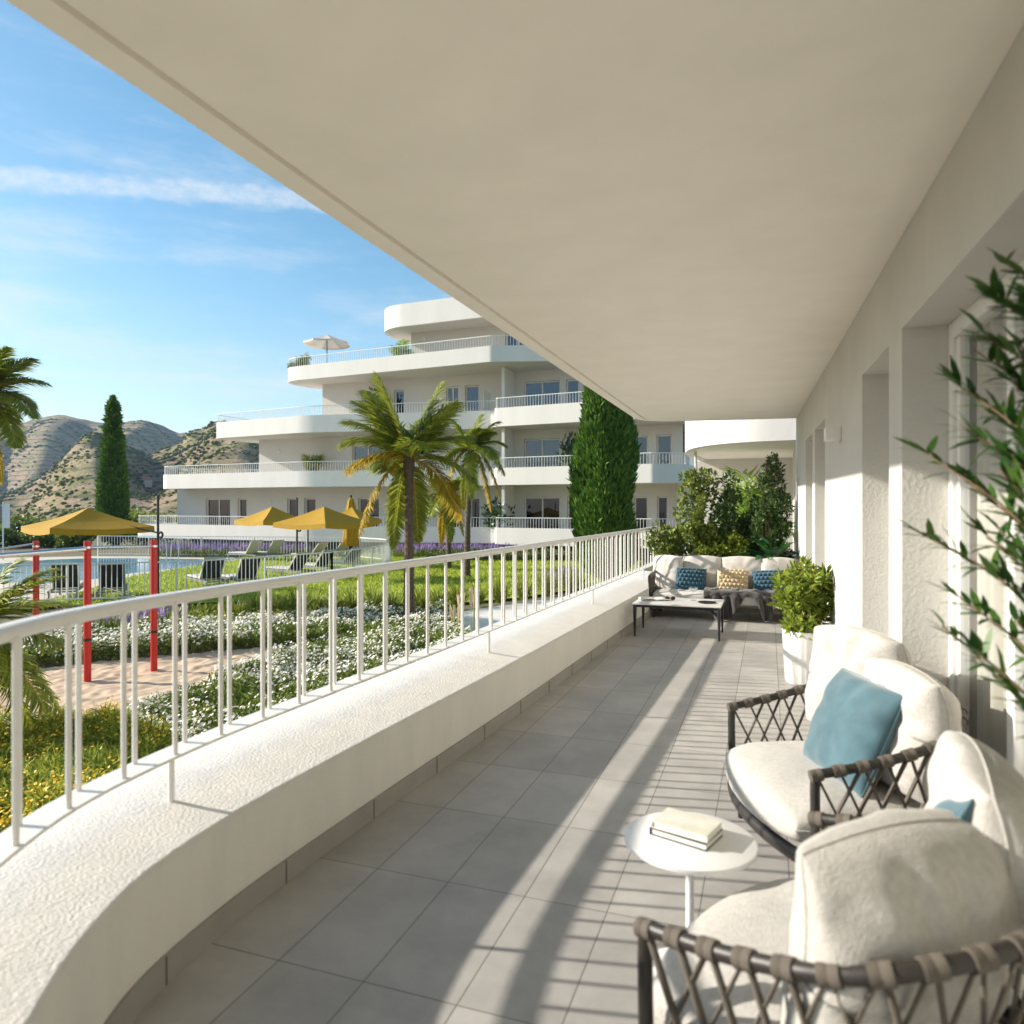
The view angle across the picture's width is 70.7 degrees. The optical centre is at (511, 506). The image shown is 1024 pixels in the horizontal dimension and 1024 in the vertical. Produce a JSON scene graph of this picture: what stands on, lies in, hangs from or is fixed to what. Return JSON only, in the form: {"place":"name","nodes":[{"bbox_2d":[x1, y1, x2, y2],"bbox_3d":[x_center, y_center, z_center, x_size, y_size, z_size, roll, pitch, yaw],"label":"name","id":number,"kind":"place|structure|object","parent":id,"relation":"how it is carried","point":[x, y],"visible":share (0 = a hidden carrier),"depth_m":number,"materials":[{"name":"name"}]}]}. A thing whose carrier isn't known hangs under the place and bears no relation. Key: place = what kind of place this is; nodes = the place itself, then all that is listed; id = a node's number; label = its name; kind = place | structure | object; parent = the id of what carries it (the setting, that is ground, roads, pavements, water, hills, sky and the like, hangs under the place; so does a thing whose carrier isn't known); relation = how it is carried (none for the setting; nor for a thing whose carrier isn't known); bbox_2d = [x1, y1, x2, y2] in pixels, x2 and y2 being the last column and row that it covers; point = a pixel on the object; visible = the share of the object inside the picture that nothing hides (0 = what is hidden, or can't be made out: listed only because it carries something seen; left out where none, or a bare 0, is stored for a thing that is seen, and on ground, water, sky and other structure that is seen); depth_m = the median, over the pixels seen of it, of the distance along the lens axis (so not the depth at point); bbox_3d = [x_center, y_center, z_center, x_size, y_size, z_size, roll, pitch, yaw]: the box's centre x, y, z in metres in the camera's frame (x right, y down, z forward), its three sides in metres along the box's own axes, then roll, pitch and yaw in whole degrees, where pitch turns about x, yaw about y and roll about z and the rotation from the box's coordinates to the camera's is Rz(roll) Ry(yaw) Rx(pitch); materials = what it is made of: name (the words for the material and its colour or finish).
{"place":"outdoors","nodes":[
{"label":"outdoors","id":0,"kind":"place"},
{"bbox_2d":[0,558,228,582],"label":"pool water","id":1,"kind":"structure","parent":0,"point":[81,560],"depth_m":29.97,"materials":[{"name":"liquid"}]},
{"bbox_2d":[0,415,258,522],"bbox_3d":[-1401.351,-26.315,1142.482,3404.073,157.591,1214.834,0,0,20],"label":"hills","id":2,"kind":"structure","parent":0,"point":[84,468],"depth_m":353.81,"materials":[{"name":"stone"}]},
{"bbox_2d":[0,418,258,524],"bbox_3d":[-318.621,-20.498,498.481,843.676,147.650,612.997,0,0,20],"label":"hillside scrub","id":3,"kind":"object","parent":2,"relation":"on","point":[98,435],"visible":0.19,"depth_m":303.60,"materials":[{"name":"plant"}]},
{"bbox_2d":[20,554,637,609],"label":"lawn","id":4,"kind":"structure","parent":0,"point":[213,601],"depth_m":22.35,"materials":[{"name":"plant"}]},
{"bbox_2d":[0,345,54,485],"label":"palm tree","id":5,"kind":"object","parent":4,"relation":"on","point":[9,368],"visible":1,"depth_m":16.53,"materials":[{"name":"green plant"}]},
{"bbox_2d":[47,563,82,598],"bbox_3d":[-11.840,1.940,19.253,0.660,0.981,1.900,0,0,-24],"label":"sun lounger","id":6,"kind":"object","parent":4,"relation":"on","point":[75,578],"visible":0.52,"depth_m":18.87,"materials":[{"name":"grey"}]},
{"bbox_2d":[21,495,163,595],"bbox_3d":[-11.038,1.055,19.398,3.472,2.750,2.836,0,0,42],"label":"cantilever umbrella","id":7,"kind":"object","parent":4,"relation":"on","point":[87,521],"visible":0.87,"depth_m":19.09,"materials":[{"name":"yellow fabric"}]},
{"bbox_2d":[96,564,127,598],"bbox_3d":[-10.640,1.940,19.253,0.660,0.981,1.900,0,0,-26],"label":"sun lounger","id":8,"kind":"object","parent":4,"relation":"on","point":[114,577],"visible":0.68,"depth_m":18.85,"materials":[{"name":"grey"}]},
{"bbox_2d":[0,552,331,602],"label":"pool fence","id":9,"kind":"object","parent":4,"relation":"on","point":[67,598],"visible":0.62,"depth_m":18.78,"materials":[{"name":"white"}]},
{"bbox_2d":[185,557,228,586],"bbox_3d":[-9.150,1.952,21.660,0.660,0.957,1.900,0,0,-42],"label":"sun lounger","id":10,"kind":"object","parent":4,"relation":"on","point":[215,570],"visible":0.81,"depth_m":21.32,"materials":[{"name":"grey"}]},
{"bbox_2d":[147,540,313,556],"bbox_3d":[-14.195,2.047,36.071,9.306,0.807,3.138,0,0,3],"label":"lavender bed","id":11,"kind":"object","parent":4,"relation":"on","point":[218,549],"visible":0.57,"depth_m":35.35,"materials":[{"name":"purple plant"}]},
{"bbox_2d":[219,558,260,584],"bbox_3d":[-8.100,1.952,21.660,0.660,0.957,1.900,0,0,-44],"label":"sun lounger","id":12,"kind":"object","parent":4,"relation":"on","point":[243,570],"visible":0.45,"depth_m":21.36,"materials":[{"name":"grey"}]},
{"bbox_2d":[227,540,265,557],"bbox_3d":[-12.114,1.962,33.006,1.900,0.936,0.660,0,0,30],"label":"sun lounger","id":13,"kind":"object","parent":4,"relation":"on","point":[254,546],"visible":0.95,"depth_m":32.78,"materials":[{"name":"grey"}]},
{"bbox_2d":[249,540,287,560],"bbox_3d":[-11.197,1.962,33.132,1.900,0.936,0.660,0,0,30],"label":"sun lounger","id":14,"kind":"object","parent":4,"relation":"on","point":[274,547],"visible":0.74,"depth_m":32.88,"materials":[{"name":"grey"}]},
{"bbox_2d":[234,500,315,562],"bbox_3d":[-9.001,1.055,29.439,2.460,2.750,4.561,0,0,27],"label":"cantilever umbrella","id":15,"kind":"object","parent":4,"relation":"on","point":[270,516],"visible":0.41,"depth_m":28.08,"materials":[{"name":"yellow fabric"}]},
{"bbox_2d":[266,552,315,575],"bbox_3d":[-7.611,1.980,24.754,1.900,0.899,0.660,0,0,34],"label":"sun lounger","id":16,"kind":"object","parent":4,"relation":"on","point":[296,559],"visible":0.54,"depth_m":24.54,"materials":[{"name":"grey"}]},
{"bbox_2d":[292,549,340,572],"bbox_3d":[-7.127,1.980,26.255,1.900,0.899,0.660,0,0,34],"label":"sun lounger","id":17,"kind":"object","parent":4,"relation":"on","point":[326,558],"visible":0.62,"depth_m":25.97,"materials":[{"name":"grey"}]},
{"bbox_2d":[273,498,372,574],"bbox_3d":[-6.387,1.055,24.247,2.497,2.750,2.302,0,0,29],"label":"cantilever umbrella","id":18,"kind":"object","parent":4,"relation":"on","point":[323,518],"visible":0.88,"depth_m":23.66,"materials":[{"name":"yellow fabric"}]},
{"bbox_2d":[342,495,360,561],"bbox_3d":[-7.025,0.955,31.506,0.748,2.950,0.748,0,0,20],"label":"closed umbrella","id":19,"kind":"object","parent":4,"relation":"on","point":[350,536],"visible":0.58,"depth_m":31.31,"materials":[{"name":"yellow fabric"}]},
{"bbox_2d":[331,537,390,579],"bbox_3d":[-5.595,1.921,28.325,1.651,1.018,10.997,0,0,-7],"label":"pool fence","id":20,"kind":"object","parent":4,"relation":"on","point":[387,554],"visible":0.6,"depth_m":26.43,"materials":[{"name":"white"}]},
{"bbox_2d":[341,507,381,549],"bbox_3d":[-6.647,1.055,30.128,2.499,2.750,2.984,0,0,20],"label":"cantilever umbrella","id":21,"kind":"object","parent":4,"relation":"on","point":[353,512],"visible":0.32,"depth_m":29.37,"materials":[{"name":"yellow fabric"}]},
{"bbox_2d":[425,474,465,569],"bbox_3d":[-2.589,0.594,27.824,2.061,3.812,1.806,0,0,-6],"label":"palm tree","id":22,"kind":"object","parent":4,"relation":"on","point":[444,525],"visible":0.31,"depth_m":27.71,"materials":[{"name":"green plant"}]},
{"bbox_2d":[391,540,522,556],"bbox_3d":[-2.971,2.057,36.131,7.119,0.786,3.640,0,0,-1],"label":"lavender border","id":23,"kind":"object","parent":4,"relation":"on","point":[418,550],"visible":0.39,"depth_m":35.43,"materials":[{"name":"purple plant"}]},
{"bbox_2d":[443,413,507,577],"bbox_3d":[-1.275,-0.378,24.976,2.400,5.756,1.891,0,0,29],"label":"palm tree","id":24,"kind":"object","parent":4,"relation":"on","point":[470,460],"visible":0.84,"depth_m":24.75,"materials":[{"name":"green plant"}]},
{"bbox_2d":[423,547,641,560],"bbox_3d":[1.024,2.172,33.728,10.698,0.644,3.562,0,0,0],"label":"hedge","id":25,"kind":"object","parent":4,"relation":"on","point":[432,553],"visible":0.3,"depth_m":32.57,"materials":[{"name":"green plant"}]},
{"bbox_2d":[566,385,643,578],"bbox_3d":[3.102,-2.566,24.040,2.551,10.152,2.387,0,0,-42],"label":"cypress","id":26,"kind":"object","parent":4,"relation":"on","point":[603,464],"visible":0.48,"depth_m":23.31,"materials":[{"name":"green plant"}]},
{"bbox_2d":[0,535,684,727],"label":"ground","id":27,"kind":"structure","parent":0,"point":[138,552],"depth_m":18.51,"materials":[{"name":"soil"}]},
{"bbox_2d":[0,557,73,733],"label":"palm tree","id":28,"kind":"object","parent":27,"relation":"on","point":[29,689],"visible":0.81,"depth_m":6.69,"materials":[{"name":"green plant"}]},
{"bbox_2d":[11,529,68,547],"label":"garden shrub","id":29,"kind":"object","parent":27,"relation":"on","point":[43,540],"visible":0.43,"depth_m":44.26,"materials":[{"name":"green plant"}]},
{"bbox_2d":[50,534,96,547],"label":"garden shrub","id":30,"kind":"object","parent":27,"relation":"on","point":[66,541],"visible":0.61,"depth_m":43.41,"materials":[{"name":"green plant"}]},
{"bbox_2d":[0,695,192,832],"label":"yellow flower bed","id":31,"kind":"object","parent":27,"relation":"on","point":[43,764],"visible":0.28,"depth_m":6.17,"materials":[{"name":"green plant"}]},
{"bbox_2d":[94,394,131,545],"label":"cypress","id":32,"kind":"object","parent":27,"relation":"on","point":[112,496],"visible":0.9,"depth_m":45.57,"materials":[{"name":"green plant"}]},
{"bbox_2d":[0,556,236,603],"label":"pool deck","id":33,"kind":"structure","parent":27,"relation":"on","point":[11,560],"depth_m":31.68,"materials":[{"name":"stone"}]},
{"bbox_2d":[2,503,9,559],"bbox_3d":[-22.909,1.100,32.694,0.340,2.600,0.052,0,0,0],"label":"banner pole","id":34,"kind":"object","parent":33,"relation":"on","point":[5,515],"visible":1,"depth_m":32.68,"materials":[{"name":"white"}]},
{"bbox_2d":[97,536,360,556],"bbox_3d":[-13.766,1.921,34.810,13.616,1.018,0.302,0,0,9],"label":"pool fence","id":35,"kind":"object","parent":33,"relation":"on","point":[98,553],"visible":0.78,"depth_m":35.07,"materials":[{"name":"white"}]},
{"bbox_2d":[39,605,200,631],"bbox_3d":[-7.430,2.128,13.779,2.785,0.644,1.089,0,0,-27],"label":"lavender patch","id":36,"kind":"object","parent":27,"relation":"on","point":[106,625],"visible":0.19,"depth_m":13.79,"materials":[{"name":"green plant"}]},
{"bbox_2d":[120,515,156,545],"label":"garden shrub","id":37,"kind":"object","parent":27,"relation":"on","point":[135,519],"visible":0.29,"depth_m":46.47,"materials":[{"name":"green plant"}]},
{"bbox_2d":[0,641,328,739],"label":"paved path","id":38,"kind":"structure","parent":27,"relation":"on","point":[102,685],"depth_m":10.38,"materials":[{"name":"stone"}]},
{"bbox_2d":[0,540,157,681],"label":"pull up frame","id":39,"kind":"object","parent":38,"relation":"on","point":[36,552],"visible":0.77,"depth_m":10.50,"materials":[{"name":"red metal"}]},
{"bbox_2d":[143,600,301,622],"bbox_3d":[-5.976,2.243,15.307,3.295,0.492,2.550,0,0,-27],"label":"yellow meadow strip","id":40,"kind":"object","parent":27,"relation":"on","point":[207,609],"visible":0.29,"depth_m":15.13,"materials":[{"name":"green plant"}]},
{"bbox_2d":[0,598,457,665],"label":"white flower bed","id":41,"kind":"object","parent":27,"relation":"on","point":[204,630],"visible":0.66,"depth_m":12.93,"materials":[{"name":"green plant"}]},
{"bbox_2d":[211,593,267,613],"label":"grass tuft","id":42,"kind":"object","parent":27,"relation":"on","point":[235,609],"visible":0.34,"depth_m":15.10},
{"bbox_2d":[120,617,470,742],"bbox_3d":[-2.219,2.207,10.118,3.090,0.560,7.800,0,0,20],"label":"white flower border","id":43,"kind":"object","parent":27,"relation":"on","point":[202,699],"visible":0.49,"depth_m":9.30,"materials":[{"name":"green plant"}]},
{"bbox_2d":[275,585,323,613],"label":"grass tuft","id":44,"kind":"object","parent":27,"relation":"on","point":[293,604],"visible":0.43,"depth_m":15.37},
{"bbox_2d":[296,587,328,613],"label":"grass tuft","id":45,"kind":"object","parent":27,"relation":"on","point":[314,605],"visible":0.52,"depth_m":16.45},
{"bbox_2d":[351,582,393,609],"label":"grass tuft","id":46,"kind":"object","parent":27,"relation":"on","point":[375,599],"visible":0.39,"depth_m":16.49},
{"bbox_2d":[335,370,480,616],"bbox_3d":[-2.124,-0.107,14.585,2.983,5.214,2.411,0,0,20],"label":"palm tree","id":47,"kind":"object","parent":27,"relation":"on","point":[399,443],"visible":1,"depth_m":14.58,"materials":[{"name":"green plant"}]},
{"bbox_2d":[391,578,440,610],"bbox_3d":[-2.268,2.033,16.807,1.734,0.836,1.191,0,0,-18],"label":"grass tuft","id":48,"kind":"object","parent":27,"relation":"on","point":[420,599],"visible":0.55,"depth_m":16.70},
{"bbox_2d":[138,297,694,556],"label":"apartment building","id":49,"kind":"structure","parent":27,"relation":"on","point":[530,399],"depth_m":38.69,"materials":[{"name":"white"}]},
{"bbox_2d":[207,499,229,524],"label":"window","id":50,"kind":"structure","parent":49,"relation":"in","point":[215,507],"depth_m":44.98,"materials":[{"name":"grey glass"}]},
{"bbox_2d":[300,453,326,470],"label":"potted palm","id":51,"kind":"object","parent":49,"relation":"on","point":[319,458],"visible":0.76,"depth_m":41.15,"materials":[{"name":"green plant"}]},
{"bbox_2d":[303,334,349,362],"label":"parasol","id":52,"kind":"object","parent":49,"relation":"on","point":[326,342],"visible":0.88,"depth_m":41.59,"materials":[{"name":"grey"}]},
{"bbox_2d":[353,445,381,469],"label":"window","id":53,"kind":"structure","parent":49,"relation":"in","point":[358,453],"depth_m":41.54,"materials":[{"name":"white"}]},
{"bbox_2d":[359,498,378,526],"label":"window","id":54,"kind":"structure","parent":49,"relation":"in","point":[363,502],"depth_m":41.33,"materials":[{"name":"grey glass"}]},
{"bbox_2d":[466,385,478,410],"bbox_3d":[-2.109,-5.518,39.234,0.800,2.125,0.090,0,0,20],"label":"window","id":55,"kind":"structure","parent":49,"relation":"in","point":[472,392],"depth_m":39.23,"materials":[{"name":"blue"}]},
{"bbox_2d":[471,497,479,526],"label":"window","id":56,"kind":"structure","parent":49,"relation":"in","point":[475,504],"depth_m":39.19,"materials":[{"name":"grey glass"}]},
{"bbox_2d":[481,496,514,527],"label":"potted plant","id":57,"kind":"object","parent":49,"relation":"on","point":[495,509],"visible":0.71,"depth_m":37.24,"materials":[{"name":"green plant"}]},
{"bbox_2d":[525,497,559,528],"bbox_3d":[1.617,0.518,37.912,1.948,2.075,0.090,0,0,20],"label":"window","id":58,"kind":"structure","parent":49,"relation":"in","point":[538,508],"depth_m":37.90,"materials":[{"name":"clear glass"}]},
{"bbox_2d":[525,438,559,466],"bbox_3d":[1.617,-2.508,37.912,1.948,2.125,0.090,0,0,20],"label":"window","id":59,"kind":"structure","parent":49,"relation":"in","point":[533,447],"depth_m":37.90,"materials":[{"name":"blue"}]},
{"bbox_2d":[525,381,559,405],"bbox_3d":[1.617,-5.518,37.912,1.948,2.125,0.090,0,0,20],"label":"window","id":60,"kind":"structure","parent":49,"relation":"in","point":[545,387],"depth_m":37.90,"materials":[{"name":"blue"}]},
{"bbox_2d":[555,431,576,465],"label":"potted plant","id":61,"kind":"object","parent":49,"relation":"on","point":[568,449],"visible":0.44,"depth_m":36.06,"materials":[{"name":"green plant"}]},
{"bbox_2d":[567,380,578,402],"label":"window","id":62,"kind":"structure","parent":49,"relation":"in","point":[572,385],"depth_m":37.36,"materials":[{"name":"blue"}]},
{"bbox_2d":[635,497,647,528],"bbox_3d":[6.492,0.518,36.182,0.677,2.075,0.090,0,0,20],"label":"window","id":63,"kind":"structure","parent":49,"relation":"in","point":[641,503],"depth_m":36.18,"materials":[{"name":"grey glass"}]},
{"bbox_2d":[635,435,647,463],"bbox_3d":[6.421,-2.508,36.207,0.828,2.125,0.090,0,0,20],"label":"window","id":64,"kind":"structure","parent":49,"relation":"in","point":[642,439],"depth_m":36.16,"materials":[{"name":"blue"}]},
{"bbox_2d":[658,496,667,529],"bbox_3d":[7.491,0.518,35.828,0.517,2.075,0.090,0,0,20],"label":"window","id":65,"kind":"structure","parent":49,"relation":"in","point":[662,501],"depth_m":35.82,"materials":[{"name":"grey glass"}]},
{"bbox_2d":[657,435,671,463],"bbox_3d":[7.571,-2.508,35.799,0.735,2.125,0.090,0,0,20],"label":"window","id":66,"kind":"structure","parent":49,"relation":"in","point":[664,442],"depth_m":35.80,"materials":[{"name":"blue"}]},
{"bbox_2d":[432,578,482,607],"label":"grass tuft","id":67,"kind":"object","parent":27,"relation":"on","point":[454,598],"visible":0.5,"depth_m":17.43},
{"bbox_2d":[481,572,527,602],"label":"grass tuft","id":68,"kind":"object","parent":27,"relation":"on","point":[496,592],"visible":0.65,"depth_m":18.36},
{"bbox_2d":[0,0,1023,1023],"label":"apartment building","id":69,"kind":"structure","parent":27,"relation":"on","point":[702,210],"depth_m":2.60,"materials":[{"name":"white paint"}]},
{"bbox_2d":[0,526,658,867],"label":"balcony railing","id":70,"kind":"object","parent":69,"relation":"on","point":[19,835],"visible":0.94,"depth_m":2.66,"materials":[{"name":"metal"}]},
{"bbox_2d":[132,609,1023,1023],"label":"terrace floor","id":71,"kind":"structure","parent":69,"relation":"on","point":[504,875],"depth_m":2.75,"materials":[{"name":"tile"}]},
{"bbox_2d":[633,597,723,640],"bbox_3d":[1.839,1.218,7.941,0.922,0.365,0.600,0,0,20],"label":"coffee table","id":72,"kind":"object","parent":71,"relation":"on","point":[691,604],"visible":0.87,"depth_m":7.78,"materials":[{"name":"stone"}]},
{"bbox_2d":[624,812,758,972],"bbox_3d":[0.528,1.191,2.142,0.386,0.418,0.386,0,0,20],"label":"side table","id":73,"kind":"object","parent":71,"relation":"on","point":[734,848],"visible":0.46,"depth_m":2.07,"materials":[{"name":"metal"}]},
{"bbox_2d":[650,827,722,850],"bbox_3d":[0.520,0.971,2.159,0.178,0.021,0.124,0,0,38],"label":"book","id":74,"kind":"object","parent":73,"relation":"on","point":[699,845],"visible":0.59,"depth_m":2.11,"materials":[{"name":"white paper"}]},
{"bbox_2d":[651,807,721,842],"bbox_3d":[0.523,0.950,2.159,0.174,0.021,0.121,0,0,36],"label":"book","id":75,"kind":"object","parent":74,"relation":"on","point":[689,825],"visible":1,"depth_m":2.14,"materials":[{"name":"paper"}]},
{"bbox_2d":[648,555,795,616],"bbox_3d":[2.690,1.018,9.253,1.812,0.764,0.784,0,0,20],"label":"sofa","id":76,"kind":"object","parent":71,"relation":"on","point":[662,577],"visible":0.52,"depth_m":9.34,"materials":[{"name":"white fabric"}]},
{"bbox_2d":[676,567,706,589],"bbox_3d":[2.321,0.930,9.353,0.384,0.288,0.182,2,-19,13],"label":"knit pillow","id":77,"kind":"object","parent":76,"relation":"on","point":[691,578],"visible":0.89,"depth_m":9.29,"materials":[{"name":"fabric"}]},
{"bbox_2d":[703,586,776,621],"bbox_3d":[2.830,1.200,8.932,0.887,0.369,0.494,0,0,20],"label":"throw blanket","id":78,"kind":"object","parent":76,"relation":"on","point":[732,598],"visible":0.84,"depth_m":8.80,"materials":[{"name":"fabric"}]},
{"bbox_2d":[717,568,748,589],"bbox_3d":[2.807,0.930,9.180,0.384,0.288,0.184,2,-19,16],"label":"knit pillow","id":79,"kind":"object","parent":78,"relation":"on","point":[733,578],"visible":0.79,"depth_m":9.12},
{"bbox_2d":[752,570,783,589],"bbox_3d":[3.212,0.930,9.036,0.384,0.288,0.184,-3,-20,19],"label":"knit pillow","id":80,"kind":"object","parent":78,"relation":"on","point":[761,580],"visible":0.52,"depth_m":9.00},
{"bbox_2d":[679,554,798,609],"bbox_3d":[2.990,1.035,9.921,1.780,0.730,0.600,0,0,20],"label":"planter box","id":81,"kind":"object","parent":71,"relation":"on","point":[796,560],"visible":0.09,"depth_m":9.55,"materials":[{"name":"white paint"}]},
{"bbox_2d":[640,519,681,557],"bbox_3d":[2.136,0.463,10.148,0.607,0.596,0.533,0,0,39],"label":"bush","id":82,"kind":"object","parent":81,"relation":"in","point":[665,548],"visible":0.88,"depth_m":10.02,"materials":[{"name":"green plant"}]},
{"bbox_2d":[668,466,722,556],"bbox_3d":[2.576,0.100,10.083,0.800,1.357,0.886,0,0,20],"label":"planter shrub","id":83,"kind":"object","parent":81,"relation":"in","point":[694,526],"visible":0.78,"depth_m":9.94,"materials":[{"name":"green plant"}]},
{"bbox_2d":[686,534,722,556],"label":"bush","id":84,"kind":"object","parent":81,"relation":"in","point":[707,550],"visible":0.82,"depth_m":9.82,"materials":[{"name":"green plant"}]},
{"bbox_2d":[707,469,751,556],"bbox_3d":[3.019,0.122,10.042,0.658,1.311,0.742,0,0,20],"label":"planter shrub","id":85,"kind":"object","parent":81,"relation":"in","point":[738,526],"visible":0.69,"depth_m":9.95,"materials":[{"name":"green plant"}]},
{"bbox_2d":[717,531,752,556],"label":"bush","id":86,"kind":"object","parent":81,"relation":"on","point":[737,543],"visible":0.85,"depth_m":9.67,"materials":[{"name":"green plant"}]},
{"bbox_2d":[735,531,798,559],"bbox_3d":[3.402,0.527,9.541,0.935,0.437,0.862,0,0,-13],"label":"philodendron","id":87,"kind":"object","parent":81,"relation":"in","point":[772,552],"visible":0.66,"depth_m":9.44,"materials":[{"name":"green plant"}]},
{"bbox_2d":[743,452,795,557],"bbox_3d":[3.460,0.016,9.741,0.706,1.535,0.694,0,0,20],"label":"planter shrub","id":88,"kind":"object","parent":81,"relation":"on","point":[769,513],"visible":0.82,"depth_m":9.64,"materials":[{"name":"green plant"}]},
{"bbox_2d":[782,626,813,684],"bbox_3d":[2.354,1.190,5.780,0.368,0.420,0.368,0,0,20],"label":"plant pot","id":89,"kind":"object","parent":71,"relation":"on","point":[797,651],"visible":0.45,"depth_m":5.66,"materials":[{"name":"ceramic"}]},
{"bbox_2d":[766,554,833,640],"bbox_3d":[2.357,0.724,5.802,0.591,0.699,0.555,0,0,0],"label":"potted shrub","id":90,"kind":"object","parent":89,"relation":"on","point":[806,596],"visible":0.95,"depth_m":5.71,"materials":[{"name":"green plant"}]},
{"bbox_2d":[633,730,1023,1023],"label":"lounge armchair","id":91,"kind":"object","parent":71,"relation":"on","point":[899,916],"visible":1,"depth_m":1.32,"materials":[{"name":"white fabric"}]},
{"bbox_2d":[934,798,973,822],"bbox_3d":[0.942,0.800,1.585,0.386,0.386,0.134,24,7,-46],"label":"throw pillow","id":92,"kind":"object","parent":91,"relation":"on","point":[962,810],"visible":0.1,"depth_m":1.45,"materials":[{"name":"teal fabric"}]},
{"bbox_2d":[725,625,968,862],"bbox_3d":[1.290,0.952,2.864,0.798,0.895,0.910,0,0,-2],"label":"lounge armchair","id":93,"kind":"object","parent":71,"relation":"on","point":[784,787],"visible":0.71,"depth_m":2.62,"materials":[{"name":"white fabric"}]},
{"bbox_2d":[803,667,902,796],"bbox_3d":[1.288,0.840,2.744,0.169,0.396,0.396,24,-1,-8],"label":"throw pillow","id":94,"kind":"object","parent":93,"relation":"on","point":[856,717],"visible":0.86,"depth_m":2.65,"materials":[{"name":"teal fabric"}]},
{"bbox_2d":[892,246,1023,738],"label":"potted olive tree","id":95,"kind":"object","parent":71,"relation":"on","point":[1013,487],"visible":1,"depth_m":1.56,"materials":[{"name":"green plant"}]},
{"bbox_2d":[824,426,841,441],"bbox_3d":[2.341,-0.530,5.271,0.112,0.110,0.150,0,0,20],"label":"wall lamp","id":96,"kind":"object","parent":69,"relation":"attached to","point":[832,434],"visible":1,"depth_m":5.21,"materials":[{"name":"white paint"}]},
{"bbox_2d":[949,259,1023,777],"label":"patio door","id":97,"kind":"structure","parent":69,"relation":"in","point":[992,723],"depth_m":2.95,"materials":[{"name":"white paint"}]},
{"bbox_2d":[505,572,540,599],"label":"grass tuft","id":98,"kind":"object","parent":27,"relation":"on","point":[520,590],"visible":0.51,"depth_m":18.99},
{"bbox_2d":[685,418,795,555],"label":"building wing","id":99,"kind":"structure","parent":27,"relation":"on","point":[737,445],"depth_m":14.32,"materials":[{"name":"paint"}]},
{"bbox_2d":[0,0,693,465],"label":"sky","id":100,"kind":"structure","parent":0,"point":[146,262],"materials":[{"name":"blue"}]},
{"bbox_2d":[419,597,560,639],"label":"path","id":101,"kind":"structure","parent":0,"point":[483,617],"depth_m":16.41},
{"bbox_2d":[706,465,795,543],"bbox_3d":[4.838,0.269,14.532,2.060,2.262,1.788,0,0,20],"label":"palm tree","id":102,"kind":"object","parent":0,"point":[749,492],"visible":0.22,"depth_m":14.32,"materials":[{"name":"green plant"}]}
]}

